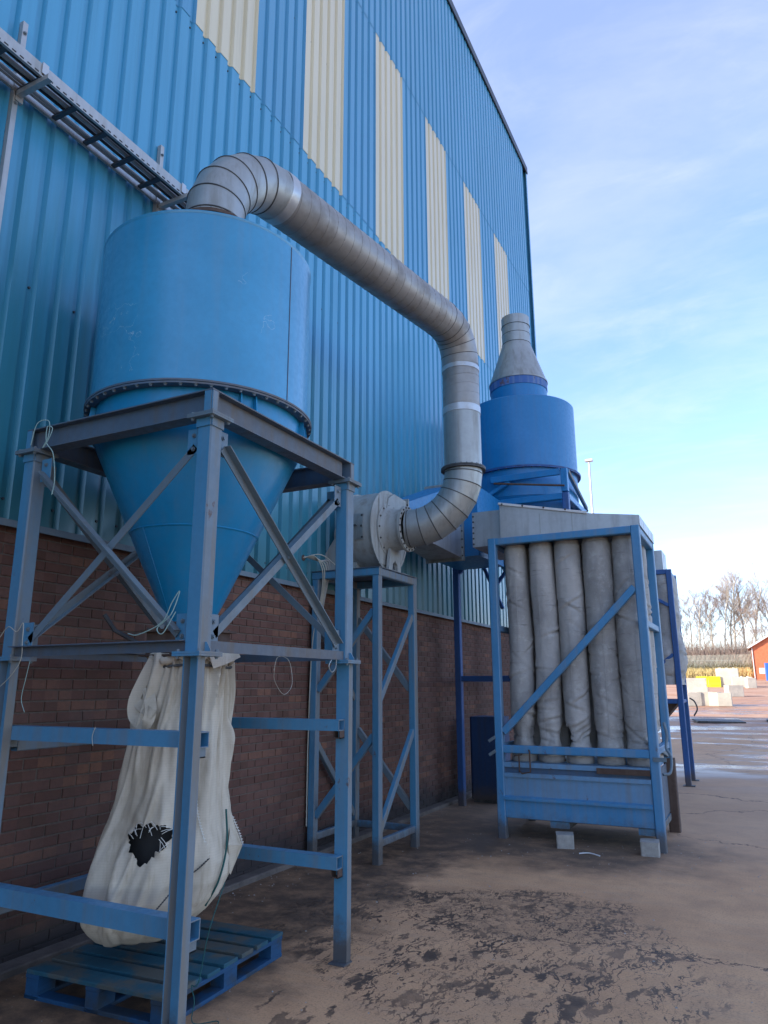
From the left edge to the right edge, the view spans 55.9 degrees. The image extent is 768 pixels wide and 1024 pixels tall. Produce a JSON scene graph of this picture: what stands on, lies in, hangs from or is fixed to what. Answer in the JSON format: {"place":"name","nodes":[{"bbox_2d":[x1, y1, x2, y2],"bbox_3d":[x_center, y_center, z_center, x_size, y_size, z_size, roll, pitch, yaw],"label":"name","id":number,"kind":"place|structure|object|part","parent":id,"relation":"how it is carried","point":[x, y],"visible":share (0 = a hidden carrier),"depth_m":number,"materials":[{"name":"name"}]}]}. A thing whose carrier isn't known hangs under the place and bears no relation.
{"place":"outdoors","nodes":[
{"label":"outdoors","id":0,"kind":"place"},
{"bbox_2d":[0,0,536,963],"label":"warehouse","id":1,"kind":"structure","parent":0,"point":[384,124],"depth_m":8.02,"materials":[{"name":"blue metal"}]},
{"bbox_2d":[0,21,188,229],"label":"cable tray","id":2,"kind":"object","parent":1,"relation":"attached to","point":[75,106],"visible":0.89,"depth_m":5.57,"materials":[{"name":"metal"}]},
{"bbox_2d":[0,680,767,1023],"bbox_3d":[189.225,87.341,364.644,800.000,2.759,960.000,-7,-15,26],"label":"yard","id":3,"kind":"structure","parent":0,"point":[450,936],"depth_m":5.49,"materials":[{"name":"concrete"}]},
{"bbox_2d":[24,919,282,1023],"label":"pallet","id":4,"kind":"object","parent":3,"relation":"on","point":[109,978],"visible":0.75,"depth_m":4.25,"materials":[{"name":"blue wood"}]},
{"bbox_2d":[0,388,361,1023],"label":"support frame","id":5,"kind":"object","parent":3,"relation":"on","point":[197,628],"visible":0.88,"depth_m":4.35,"materials":[{"name":"blue metal"}]},
{"bbox_2d":[0,623,23,686],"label":"twine","id":6,"kind":"object","parent":5,"relation":"hanging from","point":[22,647],"visible":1,"depth_m":4.32,"materials":[{"name":"grey fabric"}]},
{"bbox_2d":[21,662,29,709],"bbox_3d":[-2.157,1.048,4.347,0.044,0.301,0.004,-7,-15,26],"label":"twine","id":7,"kind":"object","parent":5,"relation":"hanging from","point":[23,687],"visible":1,"depth_m":4.35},
{"bbox_2d":[30,420,54,494],"bbox_3d":[-2.154,-0.348,4.580,0.266,0.524,0.037,-7,-15,26],"label":"twine","id":8,"kind":"object","parent":5,"relation":"attached to","point":[47,438],"visible":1,"depth_m":4.58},
{"bbox_2d":[128,591,179,635],"bbox_3d":[-1.252,0.547,3.892,0.364,0.230,0.037,-7,-15,27],"label":"twine","id":9,"kind":"object","parent":5,"relation":"attached to","point":[163,621],"visible":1,"depth_m":3.84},
{"bbox_2d":[83,209,311,656],"bbox_3d":[-1.308,-0.551,5.168,1.570,3.112,1.570,-7,-15,26],"label":"hopper","id":10,"kind":"object","parent":5,"relation":"on","point":[192,300],"visible":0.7,"depth_m":4.68,"materials":[{"name":"blue paint"}]},
{"bbox_2d":[80,653,243,946],"bbox_3d":[-1.391,1.750,4.614,0.878,1.776,0.884,-7,-15,26],"label":"bulk bag","id":11,"kind":"object","parent":10,"relation":"hanging from","point":[131,863],"visible":0.77,"depth_m":4.38,"materials":[{"name":"fabric"}]},
{"bbox_2d":[191,882,224,1023],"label":"loose strap","id":12,"kind":"object","parent":11,"relation":"hanging from","point":[202,965],"visible":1,"depth_m":3.98,"materials":[{"name":"white fabric"}]},
{"bbox_2d":[274,656,291,694],"bbox_3d":[-0.631,0.972,4.316,0.075,0.228,0.396,-2,-14,8],"label":"wire loop","id":13,"kind":"object","parent":5,"relation":"hanging from","point":[274,670],"visible":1,"depth_m":4.39,"materials":[{"name":"grey metal"}]},
{"bbox_2d":[328,659,336,672],"bbox_3d":[-0.352,1.053,4.964,0.007,0.096,0.107,-7,-15,26],"label":"shackle","id":14,"kind":"object","parent":5,"relation":"hanging from","point":[329,667],"visible":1,"depth_m":4.95,"materials":[{"name":"metal"}]},
{"bbox_2d":[0,790,471,980],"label":"kerb","id":15,"kind":"structure","parent":3,"relation":"on","point":[16,966],"depth_m":6.38,"materials":[{"name":"concrete"}]},
{"bbox_2d":[307,566,419,865],"bbox_3d":[-0.209,2.212,8.200,0.875,3.023,1.020,-7,-15,26],"label":"fan stand","id":16,"kind":"object","parent":3,"relation":"on","point":[376,579],"visible":0.89,"depth_m":8.02,"materials":[{"name":"blue metal"}]},
{"bbox_2d":[302,554,334,825],"bbox_3d":[-0.723,1.907,7.963,0.280,2.910,0.438,-7,-15,26],"label":"cable bundle","id":17,"kind":"object","parent":16,"relation":"attached to","point":[323,589],"visible":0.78,"depth_m":8.19,"materials":[{"name":"rubber"}]},
{"bbox_2d":[325,491,415,573],"bbox_3d":[-0.141,0.259,8.700,0.979,1.006,1.011,-7,-15,26],"label":"centrifugal fan","id":18,"kind":"object","parent":16,"relation":"on","point":[378,536],"visible":0.73,"depth_m":8.37},
{"bbox_2d":[186,152,485,547],"bbox_3d":[-0.194,-1.394,7.042,0.974,2.868,4.456,-7,-15,27],"label":"duct pipe","id":19,"kind":"object","parent":18,"relation":"attached to","point":[273,194],"visible":0.88,"depth_m":7.49,"materials":[{"name":"metal"}]},
{"bbox_2d":[401,485,503,569],"bbox_3d":[0.878,0.103,10.347,0.810,1.160,2.755,-7,-15,26],"label":"transition duct","id":20,"kind":"object","parent":18,"relation":"attached to","point":[455,549],"visible":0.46,"depth_m":10.36,"materials":[{"name":"blue metal"}]},
{"bbox_2d":[34,807,760,1021],"bbox_3d":[2.670,3.664,7.826,5.806,0.010,12.491,-7,-15,26],"label":"grit","id":21,"kind":"object","parent":3,"relation":"on","point":[519,868],"visible":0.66,"depth_m":6.81,"materials":[{"name":"gravel"}]},
{"bbox_2d":[470,715,509,803],"bbox_3d":[1.678,3.873,11.386,0.500,1.270,0.508,-7,-15,26],"label":"cabinet","id":22,"kind":"object","parent":3,"relation":"on","point":[483,770],"visible":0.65,"depth_m":11.19,"materials":[{"name":"blue metal"}]},
{"bbox_3d":[1.565,3.797,11.175,0.400,1.080,0.007,-7,-15,26],"label":"door panel","id":23,"kind":"part","parent":22,"relation":"part of","materials":[{"name":"blue paint"}]},
{"bbox_2d":[453,468,608,805],"bbox_3d":[2.389,2.044,11.784,1.935,5.009,1.955,-7,-15,26],"label":"cyclone stand","id":24,"kind":"object","parent":3,"relation":"on","point":[567,498],"visible":0.41,"depth_m":11.23,"materials":[{"name":"blue paint"}]},
{"bbox_2d":[480,313,580,573],"bbox_3d":[2.382,-1.059,12.547,1.930,5.000,1.930,-7,-15,26],"label":"cyclone drum","id":25,"kind":"object","parent":24,"relation":"on","point":[527,422],"visible":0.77,"depth_m":11.82,"materials":[{"name":"blue paint"}]},
{"bbox_2d":[494,483,564,485],"bbox_3d":[2.242,-0.427,11.237,1.105,0.192,0.032,-6,-15,24],"label":"loose bar","id":26,"kind":"object","parent":25,"relation":"attached to","point":[529,484],"visible":1,"depth_m":11.22,"materials":[{"name":"metal"}]},
{"bbox_2d":[556,831,573,848],"bbox_3d":[2.018,3.656,8.065,0.190,0.140,0.220,-3,-14,12],"label":"concrete block","id":27,"kind":"object","parent":3,"relation":"on","point":[564,839],"depth_m":7.97,"materials":[{"name":"grey concrete"}]},
{"bbox_2d":[472,503,681,853],"bbox_3d":[2.405,1.911,9.193,2.239,4.060,1.445,-7,-15,26],"label":"bag filter","id":28,"kind":"object","parent":3,"relation":"on","point":[588,690],"visible":1,"depth_m":8.69,"materials":[{"name":"blue paint"}]},
{"bbox_2d":[585,458,593,512],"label":"light mast","id":29,"kind":"object","parent":3,"relation":"on","point":[590,481],"visible":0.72,"depth_m":40.41,"materials":[{"name":"grey metal"}]},
{"bbox_2d":[579,852,599,855],"bbox_3d":[2.174,3.609,7.638,0.226,0.022,0.052,-8,-16,31],"label":"white scrap","id":30,"kind":"object","parent":3,"relation":"on","point":[589,853],"visible":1,"depth_m":7.66,"materials":[{"name":"paint"}]},
{"bbox_2d":[640,838,659,857],"bbox_3d":[2.826,3.562,7.680,0.190,0.140,0.220,-5,-14,20],"label":"concrete block","id":31,"kind":"object","parent":3,"relation":"on","point":[649,847],"depth_m":7.59,"materials":[{"name":"white concrete"}]},
{"bbox_2d":[650,550,699,786],"bbox_3d":[4.884,2.965,14.089,2.054,4.280,1.080,-7,-15,26],"label":"bag filter","id":32,"kind":"object","parent":3,"relation":"on","point":[675,657],"visible":0.35,"depth_m":13.53,"materials":[{"name":"blue paint"}]},
{"bbox_2d":[687,692,701,705],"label":"concrete block","id":33,"kind":"object","parent":3,"relation":"on","point":[696,697],"depth_m":40.02,"materials":[{"name":"white concrete"}]},
{"bbox_2d":[696,676,708,686],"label":"plastic barrier","id":34,"kind":"object","parent":3,"relation":"on","point":[706,677],"visible":0.25,"depth_m":66.70,"materials":[{"name":"yellow plastic"}]},
{"bbox_2d":[701,692,709,705],"bbox_3d":[17.855,10.401,40.306,0.850,0.740,0.700,-5,-14,18],"label":"concrete block","id":35,"kind":"object","parent":3,"relation":"on","point":[705,698],"depth_m":39.98,"materials":[{"name":"white concrete"}]},
{"bbox_2d":[708,676,720,686],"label":"plastic barrier","id":36,"kind":"object","parent":3,"relation":"on","point":[714,681],"visible":0.88,"depth_m":66.30,"materials":[{"name":"yellow plastic"}]},
{"bbox_2d":[708,692,721,705],"bbox_3d":[18.275,10.308,39.879,0.500,0.720,0.750,-12,-18,40],"label":"concrete block","id":37,"kind":"object","parent":3,"relation":"on","point":[712,698],"depth_m":39.63,"materials":[{"name":"white concrete"}]},
{"bbox_2d":[687,654,751,668],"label":"palisade fence","id":38,"kind":"object","parent":3,"relation":"on","point":[707,660],"visible":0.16,"depth_m":96.54,"materials":[{"name":"wood"}]},
{"bbox_2d":[716,693,732,705],"bbox_3d":[18.579,10.229,39.510,0.750,0.700,0.700,-5,-14,20],"label":"concrete block","id":39,"kind":"object","parent":3,"relation":"on","point":[724,699],"depth_m":39.19,"materials":[{"name":"white concrete"}]},
{"bbox_2d":[724,685,743,696],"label":"concrete block","id":40,"kind":"object","parent":3,"relation":"on","point":[736,690],"depth_m":48.82,"materials":[{"name":"white concrete"}]},
{"bbox_2d":[745,678,756,687],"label":"concrete block","id":41,"kind":"object","parent":3,"relation":"on","point":[750,682],"depth_m":62.53,"materials":[{"name":"white concrete"}]},
{"bbox_2d":[747,635,767,679],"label":"brick shed","id":42,"kind":"structure","parent":3,"relation":"on","point":[759,650],"depth_m":87.41,"materials":[{"name":"orange brick"}]},
{"bbox_2d":[759,663,767,680],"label":"blue skip","id":43,"kind":"object","parent":3,"relation":"on","point":[763,670],"visible":1,"depth_m":75.83,"materials":[{"name":"white paint"}]},
{"bbox_2d":[452,0,767,652],"label":"sky","id":44,"kind":"structure","parent":0,"point":[639,128],"materials":[{"name":"blue"}]},
{"bbox_2d":[686,678,706,691],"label":"concrete block","id":45,"kind":"object","parent":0,"point":[696,682],"depth_m":53.67,"materials":[{"name":"white concrete"}]},
{"bbox_2d":[688,687,708,691],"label":"concrete block","id":46,"kind":"object","parent":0,"point":[697,689],"depth_m":49.92,"materials":[{"name":"white concrete"}]},
{"bbox_2d":[692,718,745,722],"bbox_3d":[13.624,8.516,29.476,1.800,0.070,1.200,-2,-12,12],"label":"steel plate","id":47,"kind":"object","parent":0,"point":[717,720],"visible":1,"depth_m":29.25,"materials":[{"name":"grey metal"}]},
{"bbox_2d":[686,667,753,677],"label":"dry grass","id":48,"kind":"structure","parent":0,"point":[699,672],"depth_m":91.76,"materials":[{"name":"plant"}]},
{"bbox_2d":[720,677,731,686],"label":"concrete block","id":49,"kind":"object","parent":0,"point":[725,680],"depth_m":66.09,"materials":[{"name":"white concrete"}]},
{"bbox_2d":[715,668,738,676],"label":"concrete block","id":50,"kind":"object","parent":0,"point":[726,672],"depth_m":66.18,"materials":[{"name":"white concrete"}]},
{"bbox_2d":[731,676,751,686],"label":"concrete block","id":51,"kind":"object","parent":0,"point":[735,680],"depth_m":64.73,"materials":[{"name":"white concrete"}]},
{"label":"bank","id":52,"kind":"structure","parent":0,"visible":0},
{"bbox_2d":[677,588,692,636],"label":"bare tree","id":53,"kind":"object","parent":52,"relation":"on","point":[684,619],"visible":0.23,"depth_m":114.63,"materials":[{"name":"brown plant"}]},
{"bbox_2d":[679,591,705,643],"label":"bare tree","id":54,"kind":"object","parent":52,"relation":"on","point":[691,624],"visible":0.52,"depth_m":115.45,"materials":[{"name":"brown plant"}]},
{"bbox_2d":[680,582,723,647],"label":"bare tree","id":55,"kind":"object","parent":52,"relation":"on","point":[717,603],"visible":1,"depth_m":110.82,"materials":[{"name":"brown plant"}]},
{"bbox_2d":[692,613,718,645],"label":"bare tree","id":56,"kind":"object","parent":52,"relation":"on","point":[706,628],"visible":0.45,"depth_m":115.20,"materials":[{"name":"brown plant"}]},
{"bbox_2d":[691,589,722,646],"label":"bare tree","id":57,"kind":"object","parent":52,"relation":"on","point":[703,625],"visible":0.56,"depth_m":113.71,"materials":[{"name":"brown plant"}]},
{"bbox_2d":[687,660,753,673],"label":"scrub","id":58,"kind":"object","parent":52,"relation":"on","point":[718,665],"visible":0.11,"depth_m":95.32,"materials":[{"name":"plant"}]},
{"bbox_2d":[685,641,756,669],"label":"brambles","id":59,"kind":"object","parent":52,"relation":"on","point":[692,653],"visible":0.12,"depth_m":103.13,"materials":[{"name":"brown plant"}]},
{"bbox_2d":[696,573,746,646],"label":"bare tree","id":60,"kind":"object","parent":52,"relation":"on","point":[728,594],"visible":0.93,"depth_m":112.12,"materials":[{"name":"brown plant"}]},
{"bbox_2d":[682,627,766,661],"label":"thicket","id":61,"kind":"object","parent":52,"relation":"on","point":[752,641],"visible":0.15,"depth_m":104.69,"materials":[{"name":"brown plant"}]},
{"bbox_2d":[705,557,761,647],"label":"bare tree","id":62,"kind":"object","parent":52,"relation":"on","point":[734,580],"visible":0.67,"depth_m":114.38,"materials":[{"name":"brown plant"}]},
{"bbox_2d":[715,576,754,647],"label":"bare tree","id":63,"kind":"object","parent":52,"relation":"on","point":[740,588],"visible":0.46,"depth_m":114.59,"materials":[{"name":"brown plant"}]},
{"bbox_2d":[715,575,756,647],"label":"bare tree","id":64,"kind":"object","parent":52,"relation":"on","point":[729,604],"visible":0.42,"depth_m":113.95,"materials":[{"name":"brown plant"}]},
{"bbox_2d":[730,605,763,644],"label":"bare tree","id":65,"kind":"object","parent":52,"relation":"on","point":[745,619],"visible":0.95,"depth_m":104.60,"materials":[{"name":"brown plant"}]},
{"bbox_2d":[730,560,767,640],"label":"bare tree","id":66,"kind":"object","parent":52,"relation":"on","point":[755,601],"visible":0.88,"depth_m":110.16,"materials":[{"name":"brown plant"}]},
{"bbox_2d":[741,579,767,629],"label":"bare tree","id":67,"kind":"object","parent":52,"relation":"on","point":[761,609],"visible":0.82,"depth_m":109.91,"materials":[{"name":"brown plant"}]},
{"bbox_2d":[743,601,767,640],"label":"bare tree","id":68,"kind":"object","parent":52,"relation":"on","point":[761,627],"visible":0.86,"depth_m":108.36,"materials":[{"name":"brown plant"}]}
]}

